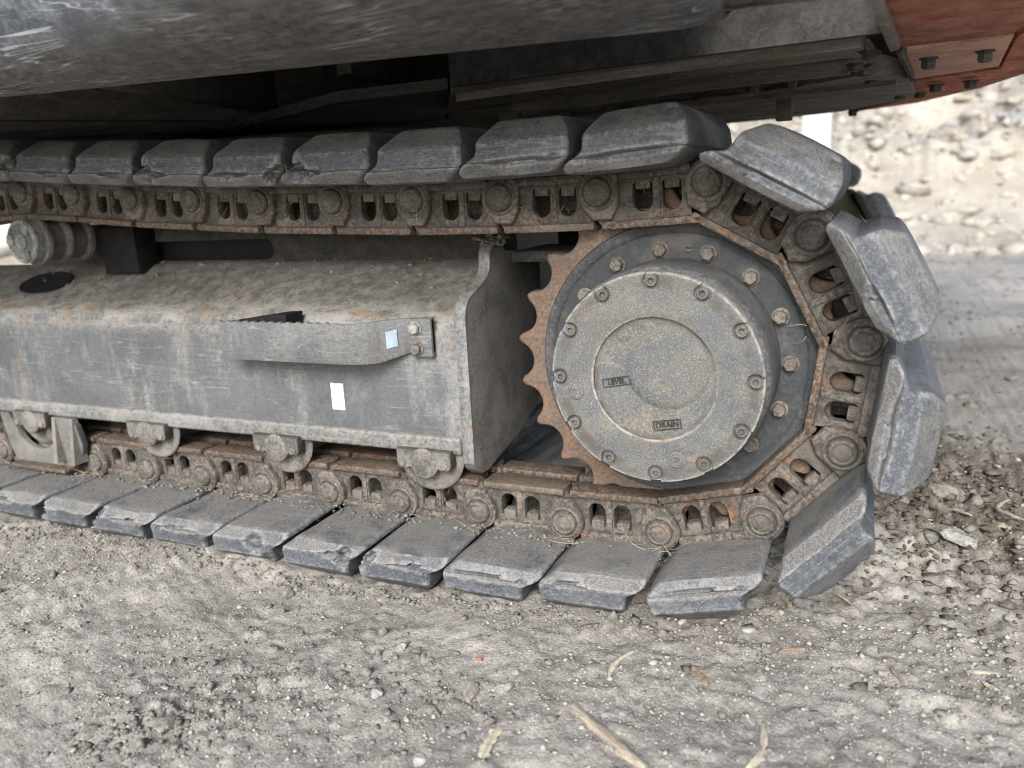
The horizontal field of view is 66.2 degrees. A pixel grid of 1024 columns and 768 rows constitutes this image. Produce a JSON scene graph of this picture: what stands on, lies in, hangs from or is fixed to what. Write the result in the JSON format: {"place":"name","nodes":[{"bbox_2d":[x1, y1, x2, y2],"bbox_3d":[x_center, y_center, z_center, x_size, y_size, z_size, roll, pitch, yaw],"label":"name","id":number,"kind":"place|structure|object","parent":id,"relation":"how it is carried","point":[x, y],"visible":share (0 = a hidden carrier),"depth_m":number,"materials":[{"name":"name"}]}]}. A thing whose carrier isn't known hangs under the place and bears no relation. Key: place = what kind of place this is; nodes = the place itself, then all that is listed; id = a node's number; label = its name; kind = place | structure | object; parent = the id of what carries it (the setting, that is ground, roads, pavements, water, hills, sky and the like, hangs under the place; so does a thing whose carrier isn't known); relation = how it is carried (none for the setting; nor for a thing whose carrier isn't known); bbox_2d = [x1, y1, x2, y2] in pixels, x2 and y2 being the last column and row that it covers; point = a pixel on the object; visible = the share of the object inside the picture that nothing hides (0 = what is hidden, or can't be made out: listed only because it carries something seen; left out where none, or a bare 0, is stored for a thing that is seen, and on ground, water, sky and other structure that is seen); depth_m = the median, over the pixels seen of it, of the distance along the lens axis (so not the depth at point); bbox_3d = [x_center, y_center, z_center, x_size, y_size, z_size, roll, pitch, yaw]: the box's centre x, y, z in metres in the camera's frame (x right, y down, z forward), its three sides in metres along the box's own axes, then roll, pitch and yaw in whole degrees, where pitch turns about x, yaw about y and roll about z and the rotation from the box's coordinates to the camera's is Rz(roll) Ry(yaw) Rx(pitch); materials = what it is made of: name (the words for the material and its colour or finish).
{"place":"outdoors","nodes":[
{"label":"outdoors","id":0,"kind":"place"},
{"bbox_2d":[0,74,1023,767],"bbox_3d":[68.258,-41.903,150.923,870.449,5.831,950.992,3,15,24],"label":"ground","id":1,"kind":"structure","parent":0,"point":[988,340],"depth_m":1.21,"materials":[{"name":"grey soil"}]},
{"bbox_2d":[0,223,90,258],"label":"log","id":2,"kind":"object","parent":1,"relation":"on","point":[5,251],"visible":0.06,"depth_m":5.67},
{"bbox_2d":[76,723,98,741],"bbox_3d":[-0.567,0.467,1.046,0.032,0.019,0.028,4,15,25],"label":"dirt clod","id":3,"kind":"object","parent":1,"relation":"on","point":[86,732],"visible":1,"depth_m":1.04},
{"bbox_2d":[97,738,111,747],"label":"dirt clod","id":4,"kind":"object","parent":1,"relation":"on","point":[103,745],"visible":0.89,"depth_m":1.01,"materials":[{"name":"grey soil"}]},
{"bbox_2d":[152,715,178,733],"bbox_3d":[-0.461,0.452,1.050,0.034,0.016,0.040,-14,17,-37],"label":"dirt clod","id":5,"kind":"object","parent":1,"relation":"on","point":[163,724],"visible":1,"depth_m":1.04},
{"bbox_2d":[190,714,199,722],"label":"dirt clod","id":6,"kind":"object","parent":1,"relation":"on","point":[193,719],"visible":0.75,"depth_m":1.06,"materials":[{"name":"grey soil"}]},
{"bbox_2d":[280,586,293,598],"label":"dirt clod","id":7,"kind":"object","parent":1,"relation":"on","point":[287,592],"visible":1,"depth_m":1.42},
{"bbox_2d":[370,688,382,698],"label":"stone","id":8,"kind":"object","parent":1,"relation":"on","point":[376,693],"visible":1,"depth_m":1.08,"materials":[{"name":"white stone"}]},
{"bbox_2d":[0,520,777,671],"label":"soil crumbs","id":9,"kind":"object","parent":1,"relation":"on","point":[636,620],"visible":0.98,"depth_m":1.37,"materials":[{"name":"grey soil"}]},
{"bbox_2d":[394,642,407,651],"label":"stone","id":10,"kind":"object","parent":1,"relation":"on","point":[400,646],"visible":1,"depth_m":1.20,"materials":[{"name":"grey stone"}]},
{"bbox_2d":[398,650,420,665],"bbox_3d":[-0.150,0.414,1.180,0.030,0.019,0.044,13,11,29],"label":"dirt clod","id":11,"kind":"object","parent":1,"relation":"on","point":[410,657],"visible":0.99,"depth_m":1.17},
{"bbox_2d":[413,752,425,765],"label":"stone","id":12,"kind":"object","parent":1,"relation":"on","point":[419,758],"visible":1,"depth_m":0.97,"materials":[{"name":"white stone"}]},
{"bbox_2d":[410,702,436,716],"bbox_3d":[-0.119,0.443,1.056,0.037,0.013,0.027,-13,17,-35],"label":"dirt clod","id":13,"kind":"object","parent":1,"relation":"on","point":[427,708],"visible":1,"depth_m":1.06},
{"bbox_2d":[446,698,464,709],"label":"dirt clod","id":14,"kind":"object","parent":1,"relation":"on","point":[455,704],"visible":1,"depth_m":1.07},
{"bbox_2d":[461,680,479,702],"bbox_3d":[-0.056,0.426,1.092,0.026,0.025,0.029,-7,14,-16],"label":"dirt clod","id":15,"kind":"object","parent":1,"relation":"on","point":[470,690],"visible":1,"depth_m":1.09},
{"bbox_2d":[476,655,482,660],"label":"stone","id":16,"kind":"object","parent":1,"relation":"on","point":[480,658],"visible":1,"depth_m":1.17,"materials":[{"name":"orange stone"}]},
{"bbox_2d":[477,726,503,758],"bbox_3d":[-0.028,0.455,0.998,0.021,0.006,0.062,2,15,21],"label":"wood chip","id":17,"kind":"object","parent":1,"relation":"on","point":[486,746],"visible":1,"depth_m":1.00,"materials":[{"name":"beige wood"}]},
{"bbox_2d":[494,682,513,695],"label":"stone","id":18,"kind":"object","parent":1,"relation":"on","point":[504,689],"visible":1,"depth_m":1.09,"materials":[{"name":"grey stone"}]},
{"bbox_2d":[0,0,1023,618],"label":"excavator","id":19,"kind":"object","parent":1,"relation":"on","point":[426,252],"visible":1,"depth_m":1.37,"materials":[{"name":"metal"}]},
{"bbox_2d":[0,428,1023,767],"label":"dirt lumps","id":20,"kind":"object","parent":1,"relation":"on","point":[930,536],"visible":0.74,"depth_m":1.14,"materials":[{"name":"grey soil"}]},
{"bbox_2d":[512,670,519,674],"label":"stone","id":21,"kind":"object","parent":1,"relation":"on","point":[515,672],"visible":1,"depth_m":1.13,"materials":[{"name":"grey stone"}]},
{"bbox_2d":[13,464,1023,767],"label":"clod crumbs","id":22,"kind":"object","parent":1,"relation":"on","point":[975,498],"visible":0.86,"depth_m":1.07,"materials":[{"name":"grey soil"}]},
{"bbox_2d":[543,693,551,699],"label":"dirt clod","id":23,"kind":"object","parent":1,"relation":"on","point":[548,696],"visible":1,"depth_m":1.07,"materials":[{"name":"grey soil"}]},
{"bbox_2d":[601,712,609,717],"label":"stone","id":24,"kind":"object","parent":1,"relation":"on","point":[605,714],"visible":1,"depth_m":1.03,"materials":[{"name":"white stone"}]},
{"bbox_2d":[564,698,648,767],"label":"wood stick","id":25,"kind":"object","parent":1,"relation":"on","point":[624,751],"visible":1,"depth_m":0.98,"materials":[{"name":"brown wood"}]},
{"bbox_2d":[608,651,633,676],"bbox_3d":[0.153,0.403,1.137,0.015,0.008,0.077,6,14,34],"label":"twig","id":26,"kind":"object","parent":1,"relation":"on","point":[612,666],"visible":1,"depth_m":1.14,"materials":[{"name":"brown wood"}]},
{"bbox_2d":[686,663,709,686],"bbox_3d":[0.261,0.410,1.108,0.023,0.011,0.050,-7,17,-18],"label":"bark chip","id":27,"kind":"object","parent":1,"relation":"on","point":[704,681],"visible":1,"depth_m":1.10,"materials":[{"name":"brown wood"}]},
{"bbox_2d":[692,731,703,738],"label":"dirt clod","id":28,"kind":"object","parent":1,"relation":"on","point":[699,734],"visible":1,"depth_m":0.99,"materials":[{"name":"grey soil"}]},
{"bbox_2d":[728,701,734,708],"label":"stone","id":29,"kind":"object","parent":1,"relation":"on","point":[731,704],"visible":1,"depth_m":1.04,"materials":[{"name":"grey stone"}]},
{"bbox_2d":[743,723,767,767],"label":"wood stick","id":30,"kind":"object","parent":1,"relation":"on","point":[756,759],"visible":1,"depth_m":0.95,"materials":[{"name":"beige wood"}]},
{"bbox_2d":[777,589,792,609],"bbox_3d":[0.446,0.351,1.282,0.012,0.008,0.050,-5,23,-8],"label":"twig","id":31,"kind":"object","parent":1,"relation":"on","point":[783,596],"visible":1,"depth_m":1.28,"materials":[{"name":"brown wood"}]},
{"bbox_2d":[777,646,809,653],"bbox_3d":[0.414,0.391,1.158,0.049,0.006,0.015,-5,14,-5],"label":"wood chip","id":32,"kind":"object","parent":1,"relation":"on","point":[789,649],"visible":1,"depth_m":1.16,"materials":[{"name":"brown plant"}]},
{"bbox_2d":[802,113,832,148],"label":"concrete slab","id":33,"kind":"structure","parent":1,"relation":"on","point":[817,127],"depth_m":7.71,"materials":[{"name":"white concrete"}]},
{"bbox_2d":[836,725,845,729],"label":"stone","id":34,"kind":"object","parent":1,"relation":"on","point":[841,727],"visible":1,"depth_m":0.99,"materials":[{"name":"white stone"}]},
{"bbox_2d":[835,592,851,604],"bbox_3d":[0.540,0.349,1.278,0.008,0.006,0.035,-9,26,-24],"label":"twig","id":35,"kind":"object","parent":1,"relation":"on","point":[843,598],"visible":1,"depth_m":1.28,"materials":[{"name":"beige wood"}]},
{"bbox_2d":[727,74,1023,255],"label":"rubble","id":36,"kind":"object","parent":1,"relation":"on","point":[907,189],"visible":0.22,"depth_m":7.99,"materials":[{"name":"beige stone"}]},
{"bbox_2d":[878,670,889,676],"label":"stone","id":37,"kind":"object","parent":1,"relation":"on","point":[884,673],"visible":1,"depth_m":1.07,"materials":[{"name":"grey stone"}]},
{"bbox_2d":[766,108,1022,246],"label":"dry brush","id":38,"kind":"object","parent":1,"relation":"on","point":[935,205],"visible":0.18,"depth_m":7.36,"materials":[{"name":"plant"}]},
{"bbox_2d":[888,664,904,682],"bbox_3d":[0.527,0.397,1.078,0.010,0.005,0.038,-4,17,-2],"label":"twig","id":39,"kind":"object","parent":1,"relation":"on","point":[894,671],"visible":1,"depth_m":1.08,"materials":[{"name":"beige wood"}]},
{"bbox_2d":[906,566,918,572],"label":"stone","id":40,"kind":"object","parent":1,"relation":"on","point":[910,569],"visible":1,"depth_m":1.36,"materials":[{"name":"grey stone"}]},
{"bbox_2d":[924,483,964,499],"bbox_3d":[0.903,0.224,1.651,0.058,0.039,0.075,-8,14,-20],"label":"dirt clod","id":41,"kind":"object","parent":1,"relation":"on","point":[943,490],"visible":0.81,"depth_m":1.63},
{"bbox_2d":[936,127,963,141],"bbox_3d":[4.609,-2.587,8.258,0.227,0.213,0.296,-5,14,-7],"label":"rubble block","id":42,"kind":"object","parent":1,"relation":"on","point":[955,134],"depth_m":8.16,"materials":[{"name":"beige stone"}]},
{"bbox_2d":[944,543,959,552],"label":"dirt clod","id":43,"kind":"object","parent":1,"relation":"on","point":[955,548],"visible":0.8,"depth_m":1.43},
{"bbox_2d":[939,526,976,549],"bbox_3d":[0.818,0.281,1.436,0.046,0.030,0.065,-11,25,-43],"label":"stone","id":44,"kind":"object","parent":1,"relation":"on","point":[960,537],"visible":0.99,"depth_m":1.43,"materials":[{"name":"grey stone"}]},
{"bbox_2d":[948,506,971,515],"bbox_3d":[0.884,0.251,1.568,0.018,0.009,0.102,-4,3,-5],"label":"wood chip","id":45,"kind":"object","parent":1,"relation":"on","point":[961,511],"visible":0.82,"depth_m":1.55,"materials":[{"name":"beige wood"}]},
{"bbox_2d":[958,109,970,119],"bbox_3d":[6.006,-3.518,10.343,0.183,0.178,0.232,-1,22,7],"label":"rubble block","id":46,"kind":"object","parent":1,"relation":"on","point":[960,116],"depth_m":10.37,"materials":[{"name":"beige stone"}]},
{"bbox_2d":[954,96,975,100],"bbox_3d":[6.141,-3.856,10.617,0.300,0.024,0.100,10,37,16],"label":"board","id":47,"kind":"object","parent":1,"relation":"on","point":[963,98],"visible":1,"depth_m":10.61,"materials":[{"name":"brown wood"}]},
{"bbox_2d":[963,87,982,93],"bbox_3d":[6.270,-4.049,10.653,0.348,0.193,0.246,-10,4,7],"label":"rubble block","id":48,"kind":"object","parent":1,"relation":"on","point":[971,91],"depth_m":10.62,"materials":[{"name":"beige stone"}]},
{"bbox_2d":[922,252,1023,449],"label":"dirt lumps","id":49,"kind":"object","parent":1,"relation":"on","point":[949,396],"visible":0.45,"depth_m":3.27,"materials":[{"name":"grey soil"}]},
{"bbox_2d":[966,669,1000,674],"bbox_3d":[0.648,0.397,1.081,0.056,0.005,0.010,7,11,-14],"label":"wood chip","id":50,"kind":"object","parent":1,"relation":"on","point":[985,672],"visible":1,"depth_m":1.08,"materials":[{"name":"beige wood"}]},
{"bbox_2d":[974,547,994,560],"bbox_3d":[0.834,0.305,1.396,0.038,0.027,0.032,-11,16,-29],"label":"stone","id":51,"kind":"object","parent":1,"relation":"on","point":[983,553],"visible":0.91,"depth_m":1.39,"materials":[{"name":"grey stone"}]},
{"bbox_2d":[980,91,996,101],"bbox_3d":[6.330,-3.809,10.453,0.183,0.153,0.164,8,12,21],"label":"rubble block","id":52,"kind":"object","parent":1,"relation":"on","point":[987,96],"depth_m":10.40,"materials":[{"name":"beige stone"}]},
{"bbox_2d":[983,633,995,639],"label":"stone","id":53,"kind":"object","parent":1,"relation":"on","point":[992,637],"visible":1,"depth_m":1.16,"materials":[{"name":"grey stone"}]},
{"bbox_2d":[982,681,999,690],"bbox_3d":[0.639,0.404,1.049,0.009,0.004,0.028,-7,12,-16],"label":"wood chip","id":54,"kind":"object","parent":1,"relation":"on","point":[987,684],"visible":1,"depth_m":1.05,"materials":[{"name":"beige wood"}]},
{"bbox_2d":[997,522,1011,529],"bbox_3d":[0.936,0.273,1.473,0.028,0.009,0.064,-7,17,-17],"label":"wood chip","id":55,"kind":"object","parent":1,"relation":"on","point":[1002,525],"visible":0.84,"depth_m":1.48,"materials":[{"name":"beige wood"}]},
{"bbox_2d":[994,109,1023,120],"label":"white sheet","id":56,"kind":"object","parent":1,"relation":"on","point":[1019,115],"visible":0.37,"depth_m":9.01,"materials":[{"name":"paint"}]},
{"bbox_2d":[1005,614,1012,621],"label":"stone","id":57,"kind":"object","parent":1,"relation":"on","point":[1008,618],"visible":1,"depth_m":1.20,"materials":[{"name":"grey stone"}]},
{"bbox_2d":[995,499,1023,520],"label":"twig","id":58,"kind":"object","parent":1,"relation":"on","point":[999,505],"visible":1,"depth_m":1.51,"materials":[{"name":"brown wood"}]},
{"bbox_2d":[1007,98,1013,103],"bbox_3d":[6.159,-3.498,9.717,0.092,0.069,0.084,-12,9,-17],"label":"rubble block","id":59,"kind":"object","parent":1,"relation":"on","point":[1010,101],"depth_m":9.70,"materials":[{"name":"beige stone"}]},
{"bbox_2d":[1006,95,1023,105],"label":"rubble block","id":60,"kind":"object","parent":1,"relation":"on","point":[1020,98],"depth_m":9.78,"materials":[{"name":"beige stone"}]},
{"bbox_2d":[1009,592,1020,598],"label":"stone","id":61,"kind":"object","parent":1,"relation":"on","point":[1015,595],"visible":1,"depth_m":1.27,"materials":[{"name":"grey stone"}]},
{"bbox_2d":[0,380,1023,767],"bbox_3d":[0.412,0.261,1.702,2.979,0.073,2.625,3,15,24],"label":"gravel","id":62,"kind":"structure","parent":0,"point":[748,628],"depth_m":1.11,"materials":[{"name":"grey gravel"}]},
{"bbox_2d":[650,420,1023,710],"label":"loose soil","id":63,"kind":"structure","parent":0,"point":[980,565],"depth_m":1.47,"materials":[{"name":"soil"}]}
]}

